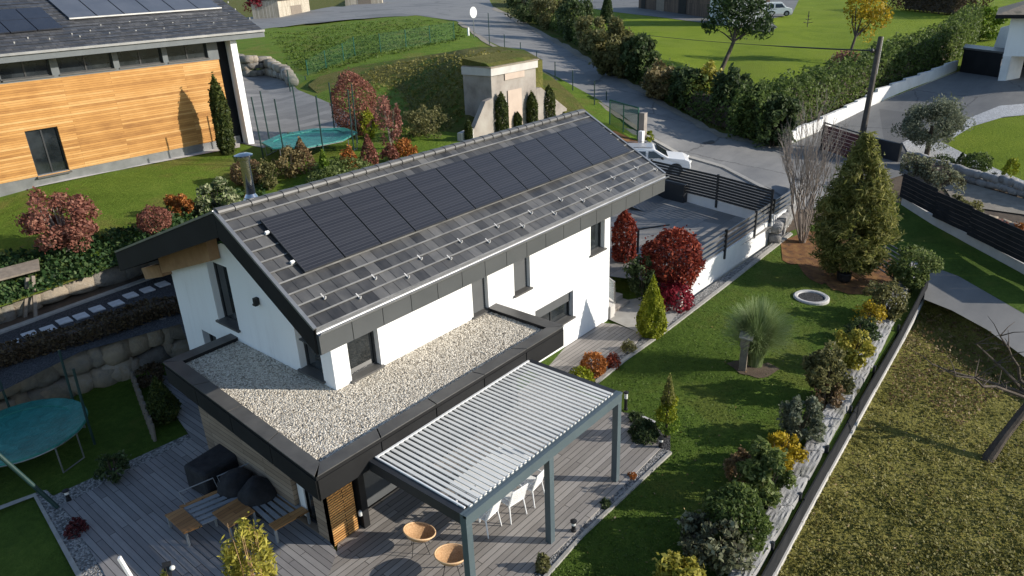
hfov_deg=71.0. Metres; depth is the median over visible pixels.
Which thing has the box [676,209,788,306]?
garden wall
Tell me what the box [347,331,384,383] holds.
window
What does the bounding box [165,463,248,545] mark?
lounge bench
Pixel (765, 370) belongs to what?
grass clump bed
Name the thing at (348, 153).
orange shrub
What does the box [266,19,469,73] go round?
bank grass
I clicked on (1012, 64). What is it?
villa
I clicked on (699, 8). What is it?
barn
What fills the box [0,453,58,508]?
leaning post
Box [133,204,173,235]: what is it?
round shrub
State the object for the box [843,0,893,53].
autumn tree
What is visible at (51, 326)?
stepping stone
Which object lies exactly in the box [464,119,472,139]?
slim cypress
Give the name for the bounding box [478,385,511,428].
patio door
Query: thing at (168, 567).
garden spotlight
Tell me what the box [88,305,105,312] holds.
stepping stone
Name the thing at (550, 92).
slim cypress
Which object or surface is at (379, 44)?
wire fence
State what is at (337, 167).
plants
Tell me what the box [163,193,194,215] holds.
orange shrub
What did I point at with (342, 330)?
house
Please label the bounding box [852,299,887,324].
yellow shrub
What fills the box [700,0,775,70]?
deciduous tree
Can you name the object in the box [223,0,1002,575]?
ground
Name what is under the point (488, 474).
dining table
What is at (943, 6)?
hedge
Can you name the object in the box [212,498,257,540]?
coffee table
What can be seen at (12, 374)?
garden path
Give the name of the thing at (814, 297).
garden ring
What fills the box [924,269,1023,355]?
driveway
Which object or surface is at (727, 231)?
slat fence
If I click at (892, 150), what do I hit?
court wall
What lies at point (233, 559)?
bamboo
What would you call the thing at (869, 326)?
dark shrub
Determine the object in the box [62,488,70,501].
garden light
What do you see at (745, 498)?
round bush
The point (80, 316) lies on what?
stepping stone
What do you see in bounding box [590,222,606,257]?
window
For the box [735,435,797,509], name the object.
leafy shrub
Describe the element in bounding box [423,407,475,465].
patio door
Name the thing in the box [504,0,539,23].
roadside shrub
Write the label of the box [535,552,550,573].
tuft
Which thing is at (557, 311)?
window
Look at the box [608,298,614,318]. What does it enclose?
stair wall
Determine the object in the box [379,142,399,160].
shrub
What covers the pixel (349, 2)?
roadside shed
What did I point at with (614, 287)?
stair railing
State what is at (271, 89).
paved yard
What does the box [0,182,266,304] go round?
ivy cover
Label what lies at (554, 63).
roadside fence
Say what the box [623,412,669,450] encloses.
shrub bed
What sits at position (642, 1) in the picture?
door
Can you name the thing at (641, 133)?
white marker
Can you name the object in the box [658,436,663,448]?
garden light
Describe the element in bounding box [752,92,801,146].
roadside shrub
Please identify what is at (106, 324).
brown hedge
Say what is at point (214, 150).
plinth path
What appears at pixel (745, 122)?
roadside shrub
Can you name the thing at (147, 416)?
log edging
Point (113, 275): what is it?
stone wall
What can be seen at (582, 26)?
roadside shrub
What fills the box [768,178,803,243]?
stone wall
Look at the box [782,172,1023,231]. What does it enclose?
lane verge
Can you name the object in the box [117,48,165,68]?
window
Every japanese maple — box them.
[611,209,638,262]
[637,225,707,289]
[658,277,694,313]
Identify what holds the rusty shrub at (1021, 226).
on the stone wall at (1010, 222)
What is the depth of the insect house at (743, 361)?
21.65 m
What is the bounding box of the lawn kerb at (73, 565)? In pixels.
[0,493,82,575]
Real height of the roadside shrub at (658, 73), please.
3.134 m
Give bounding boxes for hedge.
[0,295,180,368]
[519,9,756,141]
[622,253,659,299]
[726,1,987,149]
[880,0,993,15]
[898,152,966,193]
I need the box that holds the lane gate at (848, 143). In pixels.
[820,122,861,157]
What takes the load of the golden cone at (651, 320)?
on the lawn at (28, 541)
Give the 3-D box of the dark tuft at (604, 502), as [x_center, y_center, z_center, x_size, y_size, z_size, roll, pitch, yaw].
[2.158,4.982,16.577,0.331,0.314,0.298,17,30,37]
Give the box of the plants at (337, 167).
[304,156,372,183]
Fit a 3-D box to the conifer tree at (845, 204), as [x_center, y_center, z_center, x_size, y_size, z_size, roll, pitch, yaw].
[13.361,-3.137,27.968,3.798,6.048,3.656,17,30,37]
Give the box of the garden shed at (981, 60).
[960,44,1004,76]
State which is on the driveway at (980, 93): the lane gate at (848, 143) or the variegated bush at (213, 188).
the lane gate at (848, 143)
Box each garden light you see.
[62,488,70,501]
[570,518,576,532]
[623,391,628,410]
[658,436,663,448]
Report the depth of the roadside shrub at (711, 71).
50.63 m
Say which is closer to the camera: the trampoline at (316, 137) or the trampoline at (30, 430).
the trampoline at (30, 430)
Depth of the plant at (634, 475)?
17.48 m
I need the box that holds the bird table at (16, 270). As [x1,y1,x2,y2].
[0,259,39,317]
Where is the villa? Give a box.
[995,1,1023,80]
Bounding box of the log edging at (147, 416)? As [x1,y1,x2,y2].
[130,371,156,441]
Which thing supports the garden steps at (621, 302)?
on the lawn at (28, 541)
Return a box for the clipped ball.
[961,151,993,171]
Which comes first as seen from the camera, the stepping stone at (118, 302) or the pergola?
the pergola
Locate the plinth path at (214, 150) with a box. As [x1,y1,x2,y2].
[28,143,239,188]
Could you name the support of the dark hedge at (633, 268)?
on the lawn at (28, 541)
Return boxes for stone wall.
[0,260,158,323]
[0,317,189,410]
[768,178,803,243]
[912,152,1023,198]
[976,209,1020,226]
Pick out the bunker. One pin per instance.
(488, 78)
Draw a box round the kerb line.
[594,232,792,383]
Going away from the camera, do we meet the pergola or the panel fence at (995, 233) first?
the pergola
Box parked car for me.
[628,141,690,174]
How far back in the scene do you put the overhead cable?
51.22 m
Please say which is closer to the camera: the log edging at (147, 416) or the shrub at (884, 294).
the log edging at (147, 416)
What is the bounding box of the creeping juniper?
[626,417,659,445]
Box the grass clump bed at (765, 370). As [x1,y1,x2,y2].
[727,360,778,377]
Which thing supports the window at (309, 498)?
in the house at (342, 330)
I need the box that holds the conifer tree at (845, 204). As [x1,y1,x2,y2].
[807,130,906,276]
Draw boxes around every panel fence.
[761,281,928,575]
[899,173,1023,262]
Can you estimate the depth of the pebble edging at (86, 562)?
17.16 m
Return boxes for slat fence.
[650,159,773,222]
[696,188,794,277]
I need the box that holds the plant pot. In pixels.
[836,270,852,282]
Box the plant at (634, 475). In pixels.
[627,472,636,479]
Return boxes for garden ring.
[793,290,829,305]
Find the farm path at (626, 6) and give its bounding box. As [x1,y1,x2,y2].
[579,0,797,30]
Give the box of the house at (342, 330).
[114,109,668,546]
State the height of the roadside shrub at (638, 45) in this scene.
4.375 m
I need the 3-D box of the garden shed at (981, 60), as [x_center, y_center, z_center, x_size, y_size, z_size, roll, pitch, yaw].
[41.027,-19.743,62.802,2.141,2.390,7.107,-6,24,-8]
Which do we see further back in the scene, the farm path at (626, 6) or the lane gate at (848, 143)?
the farm path at (626, 6)
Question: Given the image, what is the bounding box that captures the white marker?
[638,130,644,142]
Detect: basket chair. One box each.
[403,522,435,556]
[434,543,463,575]
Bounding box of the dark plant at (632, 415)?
[627,410,643,423]
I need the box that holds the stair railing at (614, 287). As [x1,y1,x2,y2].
[609,277,615,303]
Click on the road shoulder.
(662, 103)
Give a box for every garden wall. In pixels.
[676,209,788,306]
[792,60,958,140]
[901,198,1023,273]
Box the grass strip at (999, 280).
[881,202,1023,312]
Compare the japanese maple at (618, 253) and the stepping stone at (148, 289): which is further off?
the japanese maple at (618, 253)
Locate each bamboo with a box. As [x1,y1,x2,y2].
[159,567,168,575]
[217,511,280,575]
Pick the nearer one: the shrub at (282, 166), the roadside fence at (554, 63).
the shrub at (282, 166)
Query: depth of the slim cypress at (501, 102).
40.37 m
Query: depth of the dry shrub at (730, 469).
17.01 m
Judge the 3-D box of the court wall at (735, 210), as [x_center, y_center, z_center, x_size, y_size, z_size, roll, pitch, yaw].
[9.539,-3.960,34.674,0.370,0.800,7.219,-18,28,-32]
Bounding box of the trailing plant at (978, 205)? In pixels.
[951,194,984,211]
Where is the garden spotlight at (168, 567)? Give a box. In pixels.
[162,561,174,575]
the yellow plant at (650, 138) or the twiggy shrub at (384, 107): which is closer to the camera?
the twiggy shrub at (384, 107)
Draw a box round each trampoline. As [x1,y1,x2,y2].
[0,350,95,472]
[251,83,357,163]
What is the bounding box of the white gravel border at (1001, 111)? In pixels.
[948,104,1023,137]
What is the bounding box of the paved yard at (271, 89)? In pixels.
[241,75,357,147]
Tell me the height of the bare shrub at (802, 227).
6.738 m
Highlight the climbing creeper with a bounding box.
[242,0,262,12]
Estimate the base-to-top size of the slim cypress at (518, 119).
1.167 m
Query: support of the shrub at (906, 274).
on the lawn at (28, 541)
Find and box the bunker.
[457,51,566,140]
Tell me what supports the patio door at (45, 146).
in the timber house at (88, 87)
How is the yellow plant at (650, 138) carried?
on the apron
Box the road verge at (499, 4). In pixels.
[491,0,761,141]
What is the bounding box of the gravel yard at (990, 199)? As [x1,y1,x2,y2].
[944,182,1023,213]
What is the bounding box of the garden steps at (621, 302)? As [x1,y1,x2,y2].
[609,286,629,311]
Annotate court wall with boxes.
[687,193,774,232]
[875,138,902,161]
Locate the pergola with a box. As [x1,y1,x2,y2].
[369,359,622,575]
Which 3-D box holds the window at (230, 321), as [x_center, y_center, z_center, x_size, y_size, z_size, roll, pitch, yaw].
[-7.482,0.165,18.768,1.140,1.810,0.310,17,30,37]
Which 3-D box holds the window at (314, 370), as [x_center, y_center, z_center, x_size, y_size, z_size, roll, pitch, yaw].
[-4.683,1.428,16.777,1.020,1.390,0.310,17,30,37]
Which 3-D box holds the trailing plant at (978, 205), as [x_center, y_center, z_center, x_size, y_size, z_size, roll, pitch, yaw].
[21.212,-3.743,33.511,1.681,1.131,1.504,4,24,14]
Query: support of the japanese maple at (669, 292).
on the lawn at (28, 541)
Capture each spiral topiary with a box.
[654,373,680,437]
[1000,157,1020,177]
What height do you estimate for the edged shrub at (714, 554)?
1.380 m
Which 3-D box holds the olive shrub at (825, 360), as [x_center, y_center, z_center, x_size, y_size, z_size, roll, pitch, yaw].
[8.953,2.413,20.448,1.717,2.052,1.423,-9,24,-15]
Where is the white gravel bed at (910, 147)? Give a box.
[902,140,1023,182]
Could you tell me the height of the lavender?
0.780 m
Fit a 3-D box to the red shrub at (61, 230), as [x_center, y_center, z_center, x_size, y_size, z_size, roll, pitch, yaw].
[-16.019,-2.437,25.514,2.905,2.625,2.605,17,30,37]
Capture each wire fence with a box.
[286,70,305,91]
[305,22,454,74]
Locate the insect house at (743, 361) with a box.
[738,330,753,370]
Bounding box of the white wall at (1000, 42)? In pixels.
[994,25,1009,56]
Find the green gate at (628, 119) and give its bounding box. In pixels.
[609,99,646,139]
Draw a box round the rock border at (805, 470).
[728,262,917,575]
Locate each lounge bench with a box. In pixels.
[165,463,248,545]
[252,493,310,542]
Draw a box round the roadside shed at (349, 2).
[345,0,382,5]
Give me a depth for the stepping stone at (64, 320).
23.58 m
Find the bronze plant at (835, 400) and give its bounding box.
[810,381,845,411]
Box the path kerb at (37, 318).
[0,278,153,334]
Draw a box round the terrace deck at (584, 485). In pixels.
[328,323,660,575]
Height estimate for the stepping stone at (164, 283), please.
0.045 m
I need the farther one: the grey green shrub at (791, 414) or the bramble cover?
the bramble cover
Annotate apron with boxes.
[632,138,782,212]
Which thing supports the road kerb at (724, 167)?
on the apron
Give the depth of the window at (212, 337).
20.53 m
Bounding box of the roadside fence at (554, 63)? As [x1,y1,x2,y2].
[488,13,606,104]
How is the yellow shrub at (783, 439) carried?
on the lawn at (28, 541)
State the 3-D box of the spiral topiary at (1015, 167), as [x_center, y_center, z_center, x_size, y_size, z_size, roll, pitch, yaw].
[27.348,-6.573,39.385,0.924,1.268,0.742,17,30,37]
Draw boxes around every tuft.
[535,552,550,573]
[600,497,611,508]
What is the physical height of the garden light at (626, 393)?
0.591 m
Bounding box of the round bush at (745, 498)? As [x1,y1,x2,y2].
[698,480,777,556]
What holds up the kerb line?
on the lawn at (28, 541)
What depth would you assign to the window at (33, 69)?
30.35 m
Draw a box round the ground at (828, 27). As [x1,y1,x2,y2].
[490,0,1023,138]
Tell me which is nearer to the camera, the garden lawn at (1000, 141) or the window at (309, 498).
the window at (309, 498)
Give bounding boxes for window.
[0,59,54,82]
[56,53,116,75]
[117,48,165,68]
[166,43,209,63]
[209,334,215,340]
[213,262,240,332]
[297,342,325,383]
[304,489,317,524]
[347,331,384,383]
[471,278,489,319]
[513,258,532,297]
[535,292,575,324]
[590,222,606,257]
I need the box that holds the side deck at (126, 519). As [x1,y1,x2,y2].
[62,375,336,575]
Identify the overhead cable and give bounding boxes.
[650,35,875,51]
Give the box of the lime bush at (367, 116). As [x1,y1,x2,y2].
[356,107,380,138]
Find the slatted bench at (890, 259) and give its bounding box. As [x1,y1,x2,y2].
[870,243,903,279]
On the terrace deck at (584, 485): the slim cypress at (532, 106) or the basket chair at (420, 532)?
the basket chair at (420, 532)
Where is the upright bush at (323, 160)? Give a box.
[318,148,331,177]
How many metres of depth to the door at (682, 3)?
119.60 m
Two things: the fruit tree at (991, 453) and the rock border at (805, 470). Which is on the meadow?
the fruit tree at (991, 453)
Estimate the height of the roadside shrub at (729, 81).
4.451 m
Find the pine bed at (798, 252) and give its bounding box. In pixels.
[781,230,898,294]
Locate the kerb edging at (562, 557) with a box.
[544,450,671,575]
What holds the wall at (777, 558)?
on the meadow
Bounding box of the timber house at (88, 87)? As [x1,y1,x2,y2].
[0,0,264,196]
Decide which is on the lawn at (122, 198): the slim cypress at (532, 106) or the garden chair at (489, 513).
the slim cypress at (532, 106)
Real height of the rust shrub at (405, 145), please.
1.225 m
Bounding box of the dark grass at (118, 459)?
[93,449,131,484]
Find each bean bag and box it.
[217,467,253,501]
[237,475,276,516]
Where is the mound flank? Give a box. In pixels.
[543,72,587,113]
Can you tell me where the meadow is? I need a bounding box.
[777,300,1023,575]
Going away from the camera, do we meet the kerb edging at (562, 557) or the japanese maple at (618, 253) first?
the kerb edging at (562, 557)
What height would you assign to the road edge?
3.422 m
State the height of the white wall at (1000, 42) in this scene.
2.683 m
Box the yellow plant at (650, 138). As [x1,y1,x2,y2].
[645,130,653,141]
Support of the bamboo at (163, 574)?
on the lawn at (28, 541)
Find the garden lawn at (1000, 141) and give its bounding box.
[941,115,1023,180]
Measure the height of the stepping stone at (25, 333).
0.045 m
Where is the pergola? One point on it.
(381, 466)
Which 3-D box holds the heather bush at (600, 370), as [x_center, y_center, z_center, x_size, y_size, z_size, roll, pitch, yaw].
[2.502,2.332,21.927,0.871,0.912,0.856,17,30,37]
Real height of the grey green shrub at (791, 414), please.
1.480 m
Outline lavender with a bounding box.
[931,153,955,163]
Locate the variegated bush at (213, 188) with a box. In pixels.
[193,176,240,215]
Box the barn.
[638,0,769,17]
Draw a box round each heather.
[63,517,90,539]
[605,352,620,368]
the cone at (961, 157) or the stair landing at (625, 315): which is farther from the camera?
the cone at (961, 157)
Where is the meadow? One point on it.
(931, 310)
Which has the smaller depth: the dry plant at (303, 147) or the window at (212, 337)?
the window at (212, 337)
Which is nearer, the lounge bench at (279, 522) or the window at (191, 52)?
the lounge bench at (279, 522)
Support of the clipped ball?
on the white gravel bed at (910, 147)
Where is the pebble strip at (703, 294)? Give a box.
[561,232,791,392]
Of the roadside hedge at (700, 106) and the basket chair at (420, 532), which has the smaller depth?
the basket chair at (420, 532)
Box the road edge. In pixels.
[458,22,608,110]
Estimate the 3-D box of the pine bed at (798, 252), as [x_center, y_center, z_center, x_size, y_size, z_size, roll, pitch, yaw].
[14.003,-1.155,30.549,4.786,0.324,7.179,-6,24,-9]
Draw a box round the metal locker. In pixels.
[657,179,688,202]
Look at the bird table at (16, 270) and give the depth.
24.03 m
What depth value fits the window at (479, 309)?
19.83 m
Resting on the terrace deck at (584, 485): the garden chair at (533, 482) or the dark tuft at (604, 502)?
the garden chair at (533, 482)
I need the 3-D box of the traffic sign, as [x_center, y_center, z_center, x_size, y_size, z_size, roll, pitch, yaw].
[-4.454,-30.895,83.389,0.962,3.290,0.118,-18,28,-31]
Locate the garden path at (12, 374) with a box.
[0,274,187,391]
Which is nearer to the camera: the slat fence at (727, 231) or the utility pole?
the slat fence at (727, 231)
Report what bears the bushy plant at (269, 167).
on the lawn at (122, 198)
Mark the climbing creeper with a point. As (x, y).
(254, 2)
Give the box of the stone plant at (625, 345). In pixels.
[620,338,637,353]
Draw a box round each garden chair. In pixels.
[468,499,501,538]
[495,483,527,523]
[515,469,544,507]
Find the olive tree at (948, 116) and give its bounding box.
[889,93,981,155]
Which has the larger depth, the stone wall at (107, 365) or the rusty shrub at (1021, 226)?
the rusty shrub at (1021, 226)
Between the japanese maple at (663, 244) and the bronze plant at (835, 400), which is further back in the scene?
the japanese maple at (663, 244)
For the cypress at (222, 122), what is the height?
4.435 m
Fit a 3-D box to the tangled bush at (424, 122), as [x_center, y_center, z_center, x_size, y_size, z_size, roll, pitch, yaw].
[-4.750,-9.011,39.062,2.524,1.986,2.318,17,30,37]
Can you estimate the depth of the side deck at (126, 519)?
16.34 m
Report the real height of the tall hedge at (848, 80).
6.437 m
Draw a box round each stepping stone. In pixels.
[20,330,36,337]
[39,324,56,330]
[55,316,72,325]
[72,312,89,320]
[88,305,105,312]
[107,299,124,306]
[122,291,138,298]
[139,286,155,293]
[154,280,170,287]
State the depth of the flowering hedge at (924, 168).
37.68 m
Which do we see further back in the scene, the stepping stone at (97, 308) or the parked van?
the parked van
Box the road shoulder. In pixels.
[492,7,784,147]
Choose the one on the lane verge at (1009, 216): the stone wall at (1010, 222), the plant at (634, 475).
the stone wall at (1010, 222)
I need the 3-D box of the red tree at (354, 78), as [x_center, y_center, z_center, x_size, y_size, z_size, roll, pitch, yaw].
[-8.728,-10.024,39.386,2.851,3.962,2.848,17,30,37]
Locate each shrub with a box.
[10,186,102,253]
[132,361,164,387]
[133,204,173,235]
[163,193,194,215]
[228,159,264,185]
[270,142,306,178]
[339,143,359,170]
[359,133,379,166]
[373,94,402,146]
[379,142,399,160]
[391,137,417,157]
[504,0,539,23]
[526,0,565,29]
[555,0,596,41]
[567,366,594,391]
[572,15,605,53]
[585,14,633,78]
[617,32,661,81]
[639,58,674,99]
[651,549,706,575]
[667,64,704,108]
[674,504,760,575]
[690,58,722,93]
[709,62,754,112]
[723,444,751,484]
[730,79,775,139]
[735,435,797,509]
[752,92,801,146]
[765,430,808,473]
[776,394,827,443]
[777,85,851,242]
[797,340,859,402]
[824,50,859,68]
[832,327,876,370]
[844,315,881,342]
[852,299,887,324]
[862,277,910,321]
[882,241,944,292]
[1014,222,1023,229]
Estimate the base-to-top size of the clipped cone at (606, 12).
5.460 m
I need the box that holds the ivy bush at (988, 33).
[979,6,1007,39]
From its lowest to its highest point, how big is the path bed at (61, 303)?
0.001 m
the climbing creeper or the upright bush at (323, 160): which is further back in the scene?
the climbing creeper
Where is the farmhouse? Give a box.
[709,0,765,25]
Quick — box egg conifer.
[144,375,181,425]
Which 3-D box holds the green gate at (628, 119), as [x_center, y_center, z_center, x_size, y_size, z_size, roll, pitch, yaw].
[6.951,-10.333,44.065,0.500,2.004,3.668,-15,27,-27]
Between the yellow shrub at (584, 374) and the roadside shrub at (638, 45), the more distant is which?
the roadside shrub at (638, 45)
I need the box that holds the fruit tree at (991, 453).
[912,318,1023,462]
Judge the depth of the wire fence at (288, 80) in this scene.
54.92 m
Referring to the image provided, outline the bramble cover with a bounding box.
[889,309,1023,430]
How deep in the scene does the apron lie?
39.03 m
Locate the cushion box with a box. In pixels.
[184,444,238,494]
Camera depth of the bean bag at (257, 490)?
16.54 m
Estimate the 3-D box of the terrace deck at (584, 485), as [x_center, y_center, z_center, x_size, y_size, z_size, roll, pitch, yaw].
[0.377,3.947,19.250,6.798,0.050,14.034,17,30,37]
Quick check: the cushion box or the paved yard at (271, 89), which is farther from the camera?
the paved yard at (271, 89)
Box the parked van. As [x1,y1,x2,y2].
[765,2,791,15]
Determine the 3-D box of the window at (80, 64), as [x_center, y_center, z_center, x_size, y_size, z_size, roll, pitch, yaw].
[-18.991,-10.102,31.933,0.250,1.010,2.406,17,30,37]
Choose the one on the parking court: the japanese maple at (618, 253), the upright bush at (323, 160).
the japanese maple at (618, 253)
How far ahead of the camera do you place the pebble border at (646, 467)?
16.80 m
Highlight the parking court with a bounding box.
[609,199,772,288]
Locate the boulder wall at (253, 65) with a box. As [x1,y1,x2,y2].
[238,53,298,86]
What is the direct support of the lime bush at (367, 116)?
on the lawn at (122, 198)
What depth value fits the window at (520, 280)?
21.08 m
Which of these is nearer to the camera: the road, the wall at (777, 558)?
the wall at (777, 558)
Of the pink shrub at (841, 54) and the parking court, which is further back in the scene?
the pink shrub at (841, 54)
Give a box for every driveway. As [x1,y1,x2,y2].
[781,60,1023,184]
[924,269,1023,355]
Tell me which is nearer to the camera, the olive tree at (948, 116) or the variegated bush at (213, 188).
the variegated bush at (213, 188)
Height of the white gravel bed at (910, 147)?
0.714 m
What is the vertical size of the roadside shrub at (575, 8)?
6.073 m
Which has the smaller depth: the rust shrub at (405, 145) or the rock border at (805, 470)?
the rock border at (805, 470)
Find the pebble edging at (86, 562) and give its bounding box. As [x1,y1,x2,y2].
[36,382,191,575]
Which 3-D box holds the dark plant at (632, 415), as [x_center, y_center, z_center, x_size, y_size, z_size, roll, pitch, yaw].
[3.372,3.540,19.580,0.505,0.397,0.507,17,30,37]
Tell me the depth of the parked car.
39.74 m
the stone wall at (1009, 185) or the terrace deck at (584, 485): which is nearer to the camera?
the terrace deck at (584, 485)
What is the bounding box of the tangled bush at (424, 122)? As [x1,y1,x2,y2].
[402,104,451,138]
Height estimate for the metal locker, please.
0.900 m
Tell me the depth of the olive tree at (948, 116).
43.06 m
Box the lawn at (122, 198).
[0,15,637,306]
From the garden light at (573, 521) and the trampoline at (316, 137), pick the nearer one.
the garden light at (573, 521)
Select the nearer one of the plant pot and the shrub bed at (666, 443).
the shrub bed at (666, 443)
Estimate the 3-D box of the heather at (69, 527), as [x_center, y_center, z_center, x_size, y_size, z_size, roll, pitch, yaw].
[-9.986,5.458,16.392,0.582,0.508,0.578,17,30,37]
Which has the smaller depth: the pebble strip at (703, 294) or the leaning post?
the leaning post
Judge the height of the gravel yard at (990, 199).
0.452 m
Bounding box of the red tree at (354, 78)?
[329,67,378,135]
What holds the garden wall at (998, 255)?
on the lane verge at (1009, 216)
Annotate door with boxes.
[24,127,71,178]
[363,443,421,506]
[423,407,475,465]
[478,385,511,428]
[507,88,522,127]
[641,0,645,8]
[656,0,664,10]
[678,0,685,13]
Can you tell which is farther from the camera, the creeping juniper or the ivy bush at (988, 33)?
the ivy bush at (988, 33)
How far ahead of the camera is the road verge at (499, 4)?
86.61 m
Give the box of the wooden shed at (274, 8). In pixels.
[247,0,309,18]
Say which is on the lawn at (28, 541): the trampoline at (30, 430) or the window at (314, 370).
the trampoline at (30, 430)
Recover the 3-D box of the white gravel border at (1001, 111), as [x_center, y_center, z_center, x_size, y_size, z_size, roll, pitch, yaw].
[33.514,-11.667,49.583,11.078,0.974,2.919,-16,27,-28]
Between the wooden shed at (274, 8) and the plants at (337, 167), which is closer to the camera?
the plants at (337, 167)
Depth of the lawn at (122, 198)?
36.65 m
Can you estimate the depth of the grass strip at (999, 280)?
30.51 m
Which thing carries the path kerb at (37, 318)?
on the garden path at (12, 374)
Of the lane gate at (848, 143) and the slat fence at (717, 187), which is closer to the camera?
the slat fence at (717, 187)
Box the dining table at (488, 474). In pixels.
[450,444,530,522]
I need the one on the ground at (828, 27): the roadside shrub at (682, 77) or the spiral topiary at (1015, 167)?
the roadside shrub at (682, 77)
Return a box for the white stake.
[117,556,132,575]
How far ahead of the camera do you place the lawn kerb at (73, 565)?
16.51 m
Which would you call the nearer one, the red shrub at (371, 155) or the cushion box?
the cushion box
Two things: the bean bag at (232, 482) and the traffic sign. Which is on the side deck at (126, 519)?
the bean bag at (232, 482)
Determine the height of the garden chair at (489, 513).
0.938 m
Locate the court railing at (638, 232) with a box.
[636,224,669,252]
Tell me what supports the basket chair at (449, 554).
on the terrace deck at (584, 485)
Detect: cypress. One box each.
[207,71,235,155]
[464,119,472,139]
[495,91,508,130]
[513,111,522,126]
[526,90,538,123]
[544,83,555,117]
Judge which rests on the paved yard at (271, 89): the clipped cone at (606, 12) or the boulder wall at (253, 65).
the boulder wall at (253, 65)
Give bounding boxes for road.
[247,0,834,208]
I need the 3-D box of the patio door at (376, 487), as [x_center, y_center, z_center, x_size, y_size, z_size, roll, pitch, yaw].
[-2.909,3.889,16.925,0.110,2.150,1.900,17,30,37]
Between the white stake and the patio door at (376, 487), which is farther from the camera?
the patio door at (376, 487)
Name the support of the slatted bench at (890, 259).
on the pine bed at (798, 252)
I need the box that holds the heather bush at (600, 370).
[579,351,608,377]
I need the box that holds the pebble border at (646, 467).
[533,449,667,575]
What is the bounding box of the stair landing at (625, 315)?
[608,297,678,330]
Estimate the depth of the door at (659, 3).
128.44 m
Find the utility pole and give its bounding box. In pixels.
[860,36,883,133]
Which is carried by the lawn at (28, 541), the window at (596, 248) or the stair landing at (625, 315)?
the stair landing at (625, 315)
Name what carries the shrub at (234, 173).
on the lawn at (122, 198)
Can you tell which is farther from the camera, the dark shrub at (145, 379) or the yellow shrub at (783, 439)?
the dark shrub at (145, 379)
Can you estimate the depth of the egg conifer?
20.30 m
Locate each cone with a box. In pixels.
[600,0,613,22]
[634,274,668,339]
[955,152,964,164]
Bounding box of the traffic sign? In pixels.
[470,7,476,36]
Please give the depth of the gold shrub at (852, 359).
21.77 m
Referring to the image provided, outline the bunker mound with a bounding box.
[308,46,542,132]
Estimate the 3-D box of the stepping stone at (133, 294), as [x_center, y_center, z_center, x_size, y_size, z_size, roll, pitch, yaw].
[-13.484,0.260,25.397,0.509,0.045,0.419,17,30,37]
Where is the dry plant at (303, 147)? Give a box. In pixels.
[289,136,315,173]
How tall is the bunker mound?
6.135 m
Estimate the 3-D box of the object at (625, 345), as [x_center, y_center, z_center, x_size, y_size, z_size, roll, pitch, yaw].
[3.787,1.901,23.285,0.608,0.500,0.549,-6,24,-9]
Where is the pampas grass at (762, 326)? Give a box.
[719,292,798,367]
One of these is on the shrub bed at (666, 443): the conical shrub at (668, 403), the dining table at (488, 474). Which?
the conical shrub at (668, 403)
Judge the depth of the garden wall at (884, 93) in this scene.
56.98 m
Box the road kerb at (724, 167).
[647,135,768,191]
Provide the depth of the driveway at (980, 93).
54.14 m
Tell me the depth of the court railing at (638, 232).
29.30 m
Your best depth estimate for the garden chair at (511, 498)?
16.02 m
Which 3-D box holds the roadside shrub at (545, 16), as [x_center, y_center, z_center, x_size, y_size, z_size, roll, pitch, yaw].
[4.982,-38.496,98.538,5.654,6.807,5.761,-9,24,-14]
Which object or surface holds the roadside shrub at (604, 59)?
on the ground at (828, 27)
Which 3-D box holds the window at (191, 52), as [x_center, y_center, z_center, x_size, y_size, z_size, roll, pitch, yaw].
[-15.956,-11.650,35.219,0.250,1.010,2.150,17,30,37]
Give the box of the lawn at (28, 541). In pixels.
[0,225,921,575]
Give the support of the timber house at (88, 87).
on the lawn at (122, 198)
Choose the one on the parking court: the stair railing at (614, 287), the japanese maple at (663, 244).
the japanese maple at (663, 244)
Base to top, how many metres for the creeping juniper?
0.661 m
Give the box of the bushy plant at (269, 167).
[253,157,277,189]
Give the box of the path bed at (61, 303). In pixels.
[0,274,144,328]
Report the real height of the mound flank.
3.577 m
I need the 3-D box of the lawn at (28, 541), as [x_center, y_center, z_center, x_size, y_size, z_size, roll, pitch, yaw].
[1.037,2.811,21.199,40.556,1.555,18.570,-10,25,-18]
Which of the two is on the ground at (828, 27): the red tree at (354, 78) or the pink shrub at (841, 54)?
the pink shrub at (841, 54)
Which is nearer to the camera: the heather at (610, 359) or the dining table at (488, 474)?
the dining table at (488, 474)
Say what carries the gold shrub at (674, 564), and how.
on the lawn at (28, 541)
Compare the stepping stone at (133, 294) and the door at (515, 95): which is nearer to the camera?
the stepping stone at (133, 294)

